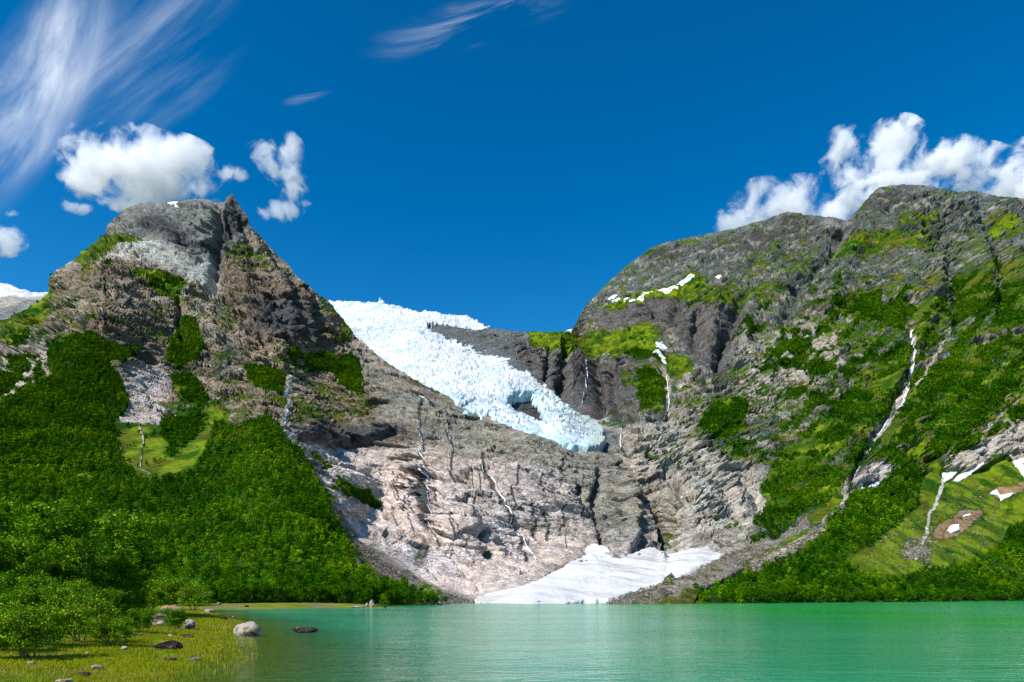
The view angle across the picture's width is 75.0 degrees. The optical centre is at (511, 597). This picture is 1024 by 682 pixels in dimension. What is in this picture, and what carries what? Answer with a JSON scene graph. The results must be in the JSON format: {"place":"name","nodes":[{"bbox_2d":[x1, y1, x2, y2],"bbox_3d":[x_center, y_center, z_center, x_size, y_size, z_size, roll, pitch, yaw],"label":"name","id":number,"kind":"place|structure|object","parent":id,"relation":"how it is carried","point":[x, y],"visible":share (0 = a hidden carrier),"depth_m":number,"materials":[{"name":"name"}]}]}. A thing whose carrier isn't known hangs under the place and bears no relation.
{"place":"outdoors","nodes":[
{"label":"outdoors","id":0,"kind":"place"},
{"bbox_2d":[0,283,47,319],"bbox_3d":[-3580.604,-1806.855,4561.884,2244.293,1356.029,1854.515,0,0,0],"label":"mountain","id":1,"kind":"structure","parent":0,"point":[13,299],"depth_m":4754.60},
{"bbox_2d":[0,602,397,681],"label":"shore","id":2,"kind":"structure","parent":0,"point":[278,605],"depth_m":31.43,"materials":[{"name":"plant"}]},
{"bbox_2d":[0,598,18,651],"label":"bush","id":3,"kind":"object","parent":2,"relation":"on","point":[7,647],"visible":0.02,"depth_m":32.06,"materials":[{"name":"green plant"}]},
{"bbox_2d":[0,499,28,517],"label":"birch tree","id":4,"kind":"object","parent":2,"relation":"on","point":[9,505],"visible":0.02,"depth_m":81.58,"materials":[{"name":"green plant"}]},
{"bbox_2d":[0,607,34,650],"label":"bush","id":5,"kind":"object","parent":2,"relation":"on","point":[5,630],"visible":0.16,"depth_m":28.52,"materials":[{"name":"green plant"}]},
{"bbox_2d":[0,583,41,607],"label":"bush","id":6,"kind":"object","parent":2,"relation":"on","point":[31,595],"visible":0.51,"depth_m":44.54,"materials":[{"name":"green plant"}]},
{"bbox_2d":[0,566,55,602],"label":"bush","id":7,"kind":"object","parent":2,"relation":"on","point":[41,579],"visible":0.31,"depth_m":52.23,"materials":[{"name":"green plant"}]},
{"bbox_2d":[1,530,57,588],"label":"birch tree","id":8,"kind":"object","parent":2,"relation":"on","point":[14,536],"visible":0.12,"depth_m":67.34,"materials":[{"name":"green plant"}]},
{"bbox_2d":[0,537,66,594],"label":"birch tree","id":9,"kind":"object","parent":2,"relation":"on","point":[36,554],"visible":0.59,"depth_m":65.40,"materials":[{"name":"green plant"}]},
{"bbox_2d":[2,530,72,586],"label":"birch tree","id":10,"kind":"object","parent":2,"relation":"on","point":[32,537],"visible":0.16,"depth_m":70.00,"materials":[{"name":"green plant"}]},
{"bbox_2d":[0,596,75,658],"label":"bush","id":11,"kind":"object","parent":2,"relation":"on","point":[32,630],"visible":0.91,"depth_m":28.74,"materials":[{"name":"green plant"}]},
{"bbox_2d":[0,496,82,583],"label":"birch tree","id":12,"kind":"object","parent":2,"relation":"on","point":[36,524],"visible":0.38,"depth_m":74.36,"materials":[{"name":"green plant"}]},
{"bbox_2d":[0,516,96,578],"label":"birch tree","id":13,"kind":"object","parent":2,"relation":"on","point":[78,532],"visible":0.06,"depth_m":76.47,"materials":[{"name":"green plant"}]},
{"bbox_2d":[27,599,74,645],"bbox_3d":[-24.682,1.369,34.856,2.840,2.570,2.667,0,0,26],"label":"bush","id":14,"kind":"object","parent":2,"relation":"on","point":[50,607],"visible":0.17,"depth_m":35.18,"materials":[{"name":"green plant"}]},
{"bbox_2d":[0,500,116,541],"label":"birch tree","id":15,"kind":"object","parent":2,"relation":"on","point":[18,509],"depth_m":81.41,"materials":[{"name":"green plant"}]},
{"bbox_2d":[5,537,117,590],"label":"birch tree","id":16,"kind":"object","parent":2,"relation":"on","point":[74,563],"visible":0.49,"depth_m":70.15,"materials":[{"name":"green plant"}]},
{"bbox_2d":[31,577,91,603],"bbox_3d":[-31.877,0.551,47.399,3.570,4.094,3.801,0,0,4],"label":"bush","id":17,"kind":"object","parent":2,"relation":"on","point":[78,585],"visible":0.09,"depth_m":47.65,"materials":[{"name":"green plant"}]},
{"bbox_2d":[55,678,72,681],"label":"boulder","id":18,"kind":"object","parent":2,"relation":"on","point":[66,680],"visible":1,"depth_m":22.39,"materials":[{"name":"stone"}]},
{"bbox_2d":[1,492,127,522],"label":"birch tree","id":19,"kind":"object","parent":2,"relation":"on","point":[87,506],"visible":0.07,"depth_m":90.80,"materials":[{"name":"green plant"}]},
{"bbox_2d":[35,582,95,625],"bbox_3d":[-30.731,0.711,45.804,3.516,3.835,3.763,0,0,31],"label":"bush","id":20,"kind":"object","parent":2,"relation":"on","point":[44,596],"visible":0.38,"depth_m":45.08,"materials":[{"name":"green plant"}]},
{"bbox_2d":[0,500,131,583],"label":"birch tree","id":21,"kind":"object","parent":2,"relation":"on","point":[109,527],"visible":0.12,"depth_m":81.50,"materials":[{"name":"green plant"}]},
{"bbox_2d":[50,575,91,589],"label":"bush","id":22,"kind":"object","parent":2,"relation":"on","point":[57,584],"visible":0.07,"depth_m":60.77,"materials":[{"name":"green plant"}]},
{"bbox_2d":[35,591,121,641],"bbox_3d":[-24.835,1.188,38.372,4.808,3.148,3.810,0,0,34],"label":"bush","id":23,"kind":"object","parent":2,"relation":"on","point":[82,611],"visible":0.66,"depth_m":38.39,"materials":[{"name":"green plant"}]},
{"bbox_2d":[46,533,146,602],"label":"birch tree","id":24,"kind":"object","parent":2,"relation":"on","point":[112,574],"visible":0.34,"depth_m":77.12,"materials":[{"name":"green plant"}]},
{"bbox_2d":[26,501,177,592],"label":"birch tree","id":25,"kind":"object","parent":2,"relation":"on","point":[133,536],"visible":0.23,"depth_m":87.42,"materials":[{"name":"green plant"}]},
{"bbox_2d":[87,596,118,625],"bbox_3d":[-28.871,1.300,46.319,3.458,2.752,2.741,0,0,18],"label":"bush","id":26,"kind":"object","parent":2,"relation":"on","point":[108,609],"visible":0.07,"depth_m":46.81,"materials":[{"name":"green plant"}]},
{"bbox_2d":[81,613,134,645],"bbox_3d":[-22.295,1.782,36.823,2.635,2.011,2.475,0,0,-26],"label":"bush","id":27,"kind":"object","parent":2,"relation":"on","point":[98,629],"visible":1,"depth_m":36.60,"materials":[{"name":"green plant"}]},
{"bbox_2d":[86,584,129,615],"bbox_3d":[-37.477,0.666,61.029,4.257,3.971,4.557,0,0,-24],"label":"bush","id":28,"kind":"object","parent":2,"relation":"on","point":[110,594],"visible":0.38,"depth_m":61.41,"materials":[{"name":"green plant"}]},
{"bbox_2d":[83,509,159,535],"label":"birch tree","id":29,"kind":"object","parent":2,"relation":"on","point":[152,527],"visible":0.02,"depth_m":95.90,"materials":[{"name":"green plant"}]},
{"bbox_2d":[96,550,148,616],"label":"birch tree","id":30,"kind":"object","parent":2,"relation":"on","point":[130,565],"visible":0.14,"depth_m":81.37,"materials":[{"name":"green plant"}]},
{"bbox_2d":[93,517,154,591],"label":"birch tree","id":31,"kind":"object","parent":2,"relation":"on","point":[145,552],"visible":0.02,"depth_m":95.11,"materials":[{"name":"green plant"}]},
{"bbox_2d":[113,614,136,627],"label":"bush","id":32,"kind":"object","parent":2,"relation":"on","point":[126,617],"visible":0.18,"depth_m":50.11,"materials":[{"name":"green plant"}]},
{"bbox_2d":[0,608,261,681],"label":"grass","id":33,"kind":"structure","parent":2,"relation":"on","point":[217,621],"depth_m":32.29,"materials":[{"name":"green plant"}]},
{"bbox_2d":[115,587,150,616],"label":"bush","id":34,"kind":"object","parent":2,"relation":"on","point":[133,599],"visible":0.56,"depth_m":79.11,"materials":[{"name":"green plant"}]},
{"bbox_2d":[125,542,154,610],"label":"birch tree","id":35,"kind":"object","parent":2,"relation":"on","point":[146,578],"visible":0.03,"depth_m":101.59,"materials":[{"name":"green plant"}]},
{"bbox_2d":[127,607,160,632],"bbox_3d":[-27.822,1.669,50.727,2.615,2.227,2.443,0,0,-18],"label":"bush","id":36,"kind":"object","parent":2,"relation":"on","point":[139,619],"visible":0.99,"depth_m":50.16,"materials":[{"name":"green plant"}]},
{"bbox_2d":[140,586,169,608],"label":"bush","id":37,"kind":"object","parent":2,"relation":"on","point":[155,596],"visible":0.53,"depth_m":110.66,"materials":[{"name":"green plant"}]},
{"bbox_2d":[152,613,165,618],"bbox_3d":[-33.135,1.822,63.618,2.316,0.759,1.856,0,0,0],"label":"boulder","id":38,"kind":"object","parent":2,"relation":"on","point":[158,615],"visible":0.26,"depth_m":62.85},
{"bbox_2d":[152,619,169,626],"bbox_3d":[-33.349,2.389,63.211,1.698,0.970,1.294,0,0,0],"label":"boulder","id":39,"kind":"object","parent":2,"relation":"on","point":[161,623],"visible":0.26,"depth_m":62.72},
{"bbox_2d":[150,640,182,649],"bbox_3d":[-18.997,2.636,36.741,1.610,0.598,1.112,0,0,-33],"label":"boulder","id":40,"kind":"object","parent":2,"relation":"on","point":[170,644],"visible":0.81,"depth_m":36.41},
{"bbox_2d":[157,606,188,629],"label":"bush","id":41,"kind":"object","parent":2,"relation":"on","point":[177,617],"visible":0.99,"depth_m":56.91,"materials":[{"name":"green plant"}]},
{"bbox_2d":[161,605,185,612],"bbox_3d":[-32.260,1.174,63.500,2.067,0.860,1.401,0,0,-18],"label":"boulder","id":42,"kind":"object","parent":2,"relation":"on","point":[175,607],"visible":0.3,"depth_m":63.24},
{"bbox_2d":[157,573,204,605],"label":"bush","id":43,"kind":"object","parent":2,"relation":"on","point":[185,579],"visible":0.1,"depth_m":187.09,"materials":[{"name":"green plant"}]},
{"bbox_2d":[154,575,208,605],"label":"bush","id":44,"kind":"object","parent":2,"relation":"on","point":[171,589],"visible":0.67,"depth_m":153.76,"materials":[{"name":"green plant"}]},
{"bbox_2d":[183,619,195,628],"bbox_3d":[-28.704,2.466,59.345,1.068,1.081,0.961,0,0,-24],"label":"boulder","id":45,"kind":"object","parent":2,"relation":"on","point":[191,624],"visible":0.7,"depth_m":59.03,"materials":[{"name":"stone"}]},
{"bbox_2d":[175,583,216,610],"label":"bush","id":46,"kind":"object","parent":2,"relation":"on","point":[188,595],"visible":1,"depth_m":144.04,"materials":[{"name":"green plant"}]},
{"bbox_2d":[204,585,220,602],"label":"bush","id":47,"kind":"object","parent":2,"relation":"on","point":[213,587],"visible":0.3,"depth_m":211.28,"materials":[{"name":"green plant"}]},
{"bbox_2d":[208,585,227,602],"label":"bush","id":48,"kind":"object","parent":2,"relation":"on","point":[221,592],"visible":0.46,"depth_m":212.60,"materials":[{"name":"green plant"}]},
{"bbox_2d":[219,584,237,601],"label":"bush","id":49,"kind":"object","parent":2,"relation":"on","point":[225,587],"visible":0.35,"depth_m":215.97,"materials":[{"name":"green plant"}]},
{"bbox_2d":[225,579,249,602],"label":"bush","id":50,"kind":"object","parent":2,"relation":"on","point":[244,582],"visible":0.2,"depth_m":220.63,"materials":[{"name":"green plant"}]},
{"bbox_2d":[234,584,254,602],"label":"tree","id":51,"kind":"object","parent":2,"relation":"on","point":[241,589],"visible":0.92,"depth_m":215.64,"materials":[{"name":"green plant"}]},
{"bbox_2d":[233,621,260,634],"bbox_3d":[-21.343,2.550,53.614,2.520,1.286,1.920,0,0,0],"label":"boulder","id":52,"kind":"object","parent":2,"relation":"on","point":[250,628],"visible":0.83,"depth_m":53.00,"materials":[{"name":"stone"}]},
{"bbox_2d":[248,580,277,602],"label":"tree","id":53,"kind":"object","parent":2,"relation":"on","point":[258,590],"visible":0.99,"depth_m":218.37,"materials":[{"name":"green plant"}]},
{"bbox_2d":[273,582,292,602],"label":"tree","id":54,"kind":"object","parent":2,"relation":"on","point":[282,591],"visible":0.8,"depth_m":225.12,"materials":[{"name":"green plant"}]},
{"bbox_2d":[286,590,304,602],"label":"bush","id":55,"kind":"object","parent":2,"relation":"on","point":[293,598],"visible":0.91,"depth_m":229.76,"materials":[{"name":"green plant"}]},
{"bbox_2d":[299,582,324,602],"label":"tree","id":56,"kind":"object","parent":2,"relation":"on","point":[314,587],"visible":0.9,"depth_m":233.27,"materials":[{"name":"green plant"}]},
{"bbox_2d":[321,585,340,601],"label":"tree","id":57,"kind":"object","parent":2,"relation":"on","point":[327,591],"visible":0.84,"depth_m":235.97,"materials":[{"name":"green plant"}]},
{"bbox_2d":[332,579,363,602],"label":"birch tree","id":58,"kind":"object","parent":2,"relation":"on","point":[346,591],"visible":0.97,"depth_m":233.59,"materials":[{"name":"green plant"}]},
{"bbox_2d":[354,590,367,603],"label":"birch tree","id":59,"kind":"object","parent":2,"relation":"on","point":[359,593],"visible":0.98,"depth_m":233.31,"materials":[{"name":"green plant"}]},
{"bbox_2d":[362,588,373,601],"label":"birch tree","id":60,"kind":"object","parent":2,"relation":"on","point":[370,592],"visible":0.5,"depth_m":237.78,"materials":[{"name":"green plant"}]},
{"bbox_2d":[365,578,390,602],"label":"birch tree","id":61,"kind":"object","parent":2,"relation":"on","point":[381,584],"visible":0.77,"depth_m":241.87,"materials":[{"name":"green plant"}]},
{"bbox_2d":[384,588,400,603],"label":"birch tree","id":62,"kind":"object","parent":2,"relation":"on","point":[388,593],"visible":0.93,"depth_m":241.44,"materials":[{"name":"green plant"}]},
{"bbox_2d":[422,592,436,603],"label":"birch tree","id":63,"kind":"object","parent":2,"relation":"on","point":[430,596],"visible":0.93,"depth_m":262.49,"materials":[{"name":"green plant"}]},
{"bbox_2d":[0,194,669,605],"bbox_3d":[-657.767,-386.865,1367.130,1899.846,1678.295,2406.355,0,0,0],"label":"mountain","id":64,"kind":"structure","parent":0,"point":[560,502],"depth_m":1035.22,"materials":[{"name":"stone"}]},
{"bbox_2d":[283,375,291,423],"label":"waterfall","id":65,"kind":"structure","parent":64,"relation":"on","point":[285,418],"depth_m":1077.17,"materials":[{"name":"white liquid"}]},
{"bbox_2d":[0,209,587,603],"bbox_3d":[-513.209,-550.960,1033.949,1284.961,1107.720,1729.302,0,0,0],"label":"forest","id":66,"kind":"object","parent":64,"relation":"on","point":[27,472],"visible":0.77,"depth_m":624.55,"materials":[{"name":"green plant"}]},
{"bbox_2d":[418,433,431,524],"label":"waterfall","id":67,"kind":"structure","parent":64,"relation":"on","point":[428,491],"depth_m":925.36,"materials":[{"name":"white liquid"}]},
{"bbox_2d":[345,524,539,604],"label":"rubble","id":68,"kind":"object","parent":64,"relation":"on","point":[400,576],"visible":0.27,"depth_m":396.47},
{"bbox_2d":[491,476,535,558],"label":"waterfall","id":69,"kind":"structure","parent":64,"relation":"on","point":[511,517],"depth_m":773.26,"materials":[{"name":"white liquid"}]},
{"bbox_2d":[0,0,1023,331],"label":"sky","id":70,"kind":"structure","parent":0,"point":[497,164],"materials":[{"name":"blue"}]},
{"bbox_2d":[136,601,1023,681],"bbox_3d":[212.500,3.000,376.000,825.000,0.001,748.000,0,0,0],"label":"lake","id":71,"kind":"structure","parent":0,"point":[970,641],"depth_m":44.51,"materials":[{"name":"liquid"}]},
{"bbox_2d":[292,627,318,632],"bbox_3d":[-17.935,2.806,57.761,2.286,0.554,1.703,0,0,23],"label":"boulder","id":72,"kind":"object","parent":71,"relation":"in","point":[304,629],"visible":0.92,"depth_m":57.21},
{"bbox_2d":[618,558,743,603],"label":"terrain","id":73,"kind":"structure","parent":0,"point":[686,598],"depth_m":385.26,"materials":[{"name":"stone"}]},
{"bbox_2d":[603,555,746,603],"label":"rubble","id":74,"kind":"object","parent":73,"relation":"on","point":[647,593],"visible":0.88,"depth_m":372.63,"materials":[{"name":"stone"}]},
{"bbox_2d":[428,184,1023,602],"bbox_3d":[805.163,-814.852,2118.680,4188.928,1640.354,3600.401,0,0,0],"label":"mountain","id":75,"kind":"structure","parent":0,"point":[924,239],"depth_m":1812.61,"materials":[{"name":"stone"}]},
{"bbox_2d":[329,297,605,451],"bbox_3d":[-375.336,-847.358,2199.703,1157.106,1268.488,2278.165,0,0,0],"label":"glacier","id":76,"kind":"object","parent":75,"relation":"on","point":[408,342],"visible":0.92,"depth_m":1943.79,"materials":[{"name":"ice"}]},
{"bbox_2d":[474,543,723,603],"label":"snowfield","id":77,"kind":"structure","parent":75,"relation":"on","point":[600,575],"depth_m":526.30,"materials":[{"name":"snow"}]},
{"bbox_2d":[606,295,635,302],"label":"snow patch","id":78,"kind":"object","parent":75,"relation":"on","point":[616,299],"visible":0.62,"depth_m":2893.09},
{"bbox_2d":[654,341,666,363],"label":"snow patch","id":79,"kind":"object","parent":75,"relation":"on","point":[663,347],"visible":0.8,"depth_m":2086.16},
{"bbox_2d":[637,274,693,300],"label":"snow patch","id":80,"kind":"object","parent":75,"relation":"on","point":[665,290],"visible":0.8,"depth_m":2600.07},
{"bbox_2d":[741,590,756,602],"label":"birch tree","id":81,"kind":"object","parent":75,"relation":"on","point":[751,594],"visible":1,"depth_m":352.06,"materials":[{"name":"green plant"}]},
{"bbox_2d":[742,585,764,599],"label":"birch tree","id":82,"kind":"object","parent":75,"relation":"on","point":[752,588],"visible":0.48,"depth_m":360.87,"materials":[{"name":"green plant"}]},
{"bbox_2d":[755,588,770,601],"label":"birch tree","id":83,"kind":"object","parent":75,"relation":"on","point":[764,594],"visible":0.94,"depth_m":357.33,"materials":[{"name":"green plant"}]},
{"bbox_2d":[763,588,777,599],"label":"birch tree","id":84,"kind":"object","parent":75,"relation":"on","point":[772,594],"visible":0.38,"depth_m":362.53,"materials":[{"name":"green plant"}]},
{"bbox_2d":[771,587,787,602],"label":"birch tree","id":85,"kind":"object","parent":75,"relation":"on","point":[779,593],"visible":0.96,"depth_m":362.74,"materials":[{"name":"green plant"}]},
{"bbox_2d":[779,586,794,598],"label":"birch tree","id":86,"kind":"object","parent":75,"relation":"on","point":[790,591],"visible":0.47,"depth_m":378.58,"materials":[{"name":"green plant"}]},
{"bbox_2d":[789,585,800,600],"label":"birch tree","id":87,"kind":"object","parent":75,"relation":"on","point":[795,593],"visible":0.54,"depth_m":380.45,"materials":[{"name":"green plant"}]},
{"bbox_2d":[799,591,812,600],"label":"birch tree","id":88,"kind":"object","parent":75,"relation":"on","point":[805,596],"visible":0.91,"depth_m":387.09,"materials":[{"name":"green plant"}]},
{"bbox_2d":[603,254,1023,602],"bbox_3d":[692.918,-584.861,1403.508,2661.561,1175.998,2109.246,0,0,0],"label":"forest","id":89,"kind":"object","parent":75,"relation":"on","point":[1005,582],"visible":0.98,"depth_m":1205.20,"materials":[{"name":"green plant"}]},
{"bbox_2d":[810,588,824,602],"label":"birch tree","id":90,"kind":"object","parent":75,"relation":"on","point":[820,593],"visible":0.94,"depth_m":388.20,"materials":[{"name":"green plant"}]},
{"bbox_2d":[823,591,832,601],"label":"birch tree","id":91,"kind":"object","parent":75,"relation":"on","point":[826,595],"visible":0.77,"depth_m":396.59,"materials":[{"name":"green plant"}]},
{"bbox_2d":[664,483,1008,580],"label":"rubble","id":92,"kind":"object","parent":75,"relation":"on","point":[754,563],"visible":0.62,"depth_m":635.41,"materials":[{"name":"stone"}]},
{"bbox_2d":[837,590,855,601],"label":"birch tree","id":93,"kind":"object","parent":75,"relation":"on","point":[849,596],"visible":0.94,"depth_m":406.38,"materials":[{"name":"green plant"}]},
{"bbox_2d":[872,589,887,599],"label":"birch tree","id":94,"kind":"object","parent":75,"relation":"on","point":[879,593],"visible":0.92,"depth_m":437.06,"materials":[{"name":"green plant"}]},
{"bbox_2d":[856,329,915,471],"bbox_3d":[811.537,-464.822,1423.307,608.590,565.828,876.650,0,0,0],"label":"waterfall","id":95,"kind":"structure","parent":75,"relation":"on","point":[906,389],"depth_m":1465.18,"materials":[{"name":"white liquid"}]},
{"bbox_2d":[880,590,893,600],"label":"birch tree","id":96,"kind":"object","parent":75,"relation":"on","point":[889,594],"visible":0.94,"depth_m":437.54,"materials":[{"name":"green plant"}]},
{"bbox_2d":[899,592,911,600],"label":"birch tree","id":97,"kind":"object","parent":75,"relation":"on","point":[907,595],"visible":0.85,"depth_m":460.71,"materials":[{"name":"green plant"}]},
{"bbox_2d":[901,590,919,601],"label":"birch tree","id":98,"kind":"object","parent":75,"relation":"on","point":[913,595],"visible":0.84,"depth_m":461.73,"materials":[{"name":"green plant"}]},
{"bbox_2d":[914,586,923,598],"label":"birch tree","id":99,"kind":"object","parent":75,"relation":"on","point":[920,589],"visible":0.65,"depth_m":471.99,"materials":[{"name":"green plant"}]},
{"bbox_2d":[916,589,930,600],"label":"birch tree","id":100,"kind":"object","parent":75,"relation":"on","point":[925,593],"visible":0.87,"depth_m":469.98,"materials":[{"name":"green plant"}]},
{"bbox_2d":[942,472,956,481],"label":"snow patch","id":101,"kind":"object","parent":75,"relation":"on","point":[947,476],"visible":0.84,"depth_m":997.84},
{"bbox_2d":[943,589,956,601],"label":"birch tree","id":102,"kind":"object","parent":75,"relation":"on","point":[949,595],"visible":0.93,"depth_m":493.81,"materials":[{"name":"green plant"}]},
{"bbox_2d":[947,524,958,532],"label":"snow patch","id":103,"kind":"object","parent":75,"relation":"on","point":[954,528],"visible":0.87,"depth_m":770.49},
{"bbox_2d":[955,589,966,596],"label":"birch tree","id":104,"kind":"object","parent":75,"relation":"on","point":[961,593],"visible":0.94,"depth_m":521.16,"materials":[{"name":"green plant"}]},
{"bbox_2d":[954,463,983,481],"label":"snow patch","id":105,"kind":"object","parent":75,"relation":"on","point":[960,477],"visible":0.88,"depth_m":1031.43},
{"bbox_2d":[969,592,981,600],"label":"birch tree","id":106,"kind":"object","parent":75,"relation":"on","point":[975,595],"visible":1,"depth_m":522.83,"materials":[{"name":"green plant"}]},
{"bbox_2d":[990,490,1012,500],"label":"snow patch","id":107,"kind":"object","parent":75,"relation":"on","point":[1001,497],"visible":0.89,"depth_m":956.11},
{"bbox_2d":[996,589,1006,599],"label":"birch tree","id":108,"kind":"object","parent":75,"relation":"on","point":[1000,594],"visible":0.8,"depth_m":551.87,"materials":[{"name":"green plant"}]},
{"bbox_2d":[1013,458,1023,475],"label":"snow patch","id":109,"kind":"object","parent":75,"relation":"on","point":[1018,464],"visible":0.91,"depth_m":1091.71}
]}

